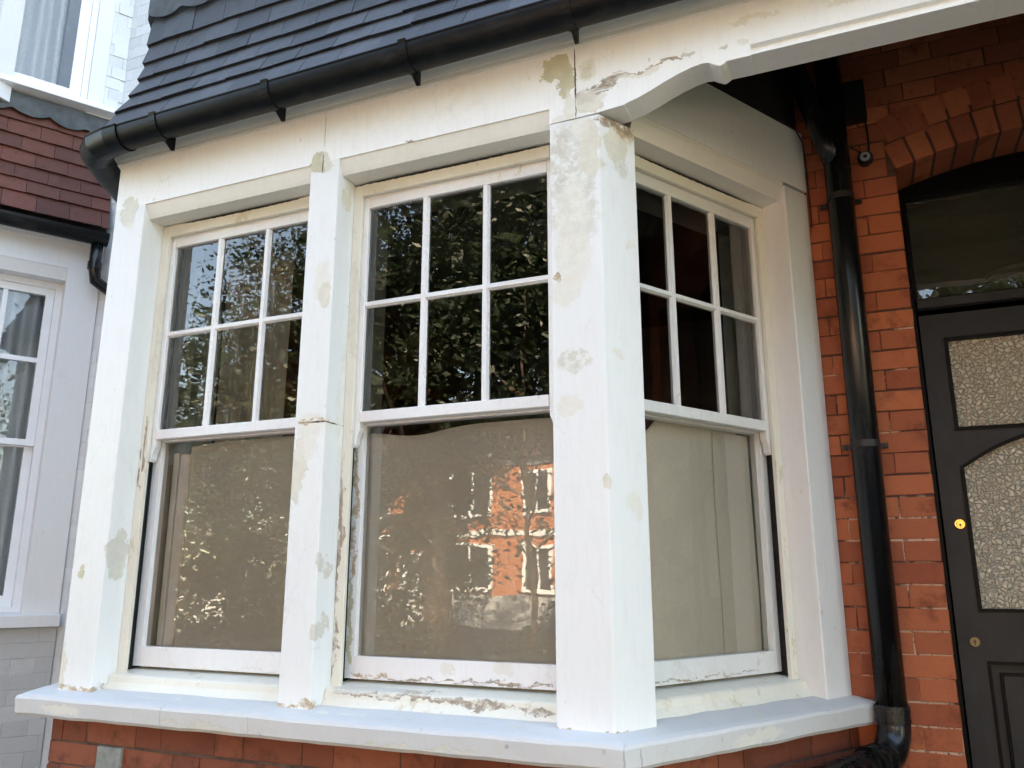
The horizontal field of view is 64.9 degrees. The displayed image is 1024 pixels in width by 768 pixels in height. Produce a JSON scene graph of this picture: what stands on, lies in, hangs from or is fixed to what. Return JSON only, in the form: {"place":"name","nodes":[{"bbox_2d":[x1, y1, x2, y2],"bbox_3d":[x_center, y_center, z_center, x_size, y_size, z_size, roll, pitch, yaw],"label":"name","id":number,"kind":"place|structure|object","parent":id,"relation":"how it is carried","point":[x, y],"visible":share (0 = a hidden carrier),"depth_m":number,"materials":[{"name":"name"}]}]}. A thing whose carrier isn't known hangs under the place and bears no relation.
{"place":"outdoors","nodes":[
{"label":"outdoors","id":0,"kind":"place"},
{"label":"ground","id":1,"kind":"structure","parent":0,"visible":0},
{"bbox_2d":[0,0,150,767],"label":"neighbour house","id":2,"kind":"structure","parent":1,"relation":"on","point":[58,204],"depth_m":4.51,"materials":[{"name":"white paint"}]},
{"bbox_2d":[0,289,44,595],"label":"net curtain","id":3,"kind":"object","parent":2,"relation":"hanging from","point":[21,329],"visible":0.62,"depth_m":4.47,"materials":[{"name":"white fabric"}]},
{"bbox_2d":[0,273,62,611],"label":"window","id":4,"kind":"structure","parent":2,"relation":"in","point":[10,601],"depth_m":4.42,"materials":[{"name":"white wood"}]},
{"bbox_2d":[15,0,67,83],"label":"net curtain","id":5,"kind":"object","parent":2,"relation":"hanging from","point":[40,40],"visible":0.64,"depth_m":4.85,"materials":[{"name":"white fabric"}]},
{"bbox_2d":[14,0,99,98],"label":"window frame","id":6,"kind":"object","parent":2,"relation":"in","point":[89,9],"depth_m":4.88,"materials":[{"name":"white wood"}]},
{"bbox_2d":[15,0,1023,767],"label":"terraced house","id":7,"kind":"structure","parent":1,"relation":"on","point":[593,234],"depth_m":2.83,"materials":[{"name":"white paint"}]},
{"bbox_2d":[104,196,309,701],"bbox_3d":[-1.013,0.221,3.022,0.800,1.796,0.310,-6,-14,22],"label":"window","id":8,"kind":"structure","parent":7,"relation":"in","point":[148,659],"depth_m":3.06,"materials":[{"name":"beige paint"}]},
{"bbox_2d":[173,436,294,673],"bbox_3d":[-0.955,0.605,2.898,0.610,0.822,0.006,-6,-14,22],"label":"dust sheet","id":9,"kind":"object","parent":7,"relation":"attached to","point":[231,593],"visible":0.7,"depth_m":2.92,"materials":[{"name":"beige fabric"}]},
{"bbox_2d":[214,251,294,442],"bbox_3d":[-1.080,0.245,3.286,0.340,1.630,0.049,-6,-14,22],"label":"curtain","id":10,"kind":"object","parent":7,"relation":"hanging from","point":[237,367],"visible":0.48,"depth_m":3.39,"materials":[{"name":"beige fabric"}]},
{"bbox_2d":[321,144,556,722],"bbox_3d":[-0.167,0.138,2.671,0.793,1.796,0.310,-6,-14,22],"label":"window","id":11,"kind":"structure","parent":7,"relation":"in","point":[485,180],"depth_m":2.67,"materials":[{"name":"beige paint"}]},
{"bbox_2d":[361,418,555,690],"bbox_3d":[-0.169,0.531,2.572,0.730,0.815,0.009,-6,-14,23],"label":"dust sheet","id":12,"kind":"object","parent":7,"relation":"attached to","point":[460,549],"visible":0.88,"depth_m":2.57,"materials":[{"name":"beige fabric"}]},
{"bbox_2d":[645,421,734,659],"bbox_3d":[0.554,0.519,2.650,0.650,0.874,0.010,10,-16,-36],"label":"dust sheet","id":13,"kind":"object","parent":7,"relation":"attached to","point":[687,615],"visible":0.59,"depth_m":2.66,"materials":[{"name":"beige fabric"}]},
{"bbox_2d":[635,154,811,718],"bbox_3d":[0.588,0.159,2.759,0.800,1.796,0.310,10,-16,-36],"label":"window","id":14,"kind":"structure","parent":7,"relation":"in","point":[684,686],"depth_m":2.84,"materials":[{"name":"beige paint"}]},
{"bbox_2d":[712,431,761,653],"bbox_3d":[0.786,0.582,2.809,0.205,0.824,0.006,10,-16,-36],"label":"dust sheet","id":15,"kind":"object","parent":7,"relation":"attached to","point":[738,567],"visible":0.93,"depth_m":2.81,"materials":[{"name":"beige fabric"}]},
{"bbox_2d":[778,119,812,227],"bbox_3d":[1.095,-0.813,3.109,0.166,0.408,0.008,10,-16,-36],"label":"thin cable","id":16,"kind":"object","parent":7,"relation":"attached to","point":[805,168],"visible":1,"depth_m":3.15,"materials":[{"name":"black plastic"}]},
{"bbox_2d":[842,79,866,125],"bbox_3d":[1.325,-1.092,3.129,0.087,0.160,0.052,-6,-14,22],"label":"alarm box","id":17,"kind":"object","parent":7,"relation":"attached to","point":[854,103],"visible":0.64,"depth_m":3.10,"materials":[{"name":"black plastic"}]},
{"bbox_2d":[851,122,872,166],"bbox_3d":[1.338,-0.942,3.094,0.076,0.227,0.040,-6,-14,22],"label":"security sensor","id":18,"kind":"object","parent":7,"relation":"attached to","point":[864,158],"visible":0.98,"depth_m":3.06,"materials":[{"name":"black plastic"}]},
{"bbox_2d":[918,305,1023,767],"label":"door","id":19,"kind":"structure","parent":7,"relation":"in","point":[973,361],"depth_m":2.90,"materials":[{"name":"grey paint"}]},
{"bbox_2d":[985,263,1023,286],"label":"ceiling rose","id":20,"kind":"object","parent":7,"relation":"hanging from","point":[1011,275],"visible":1,"depth_m":4.64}
]}

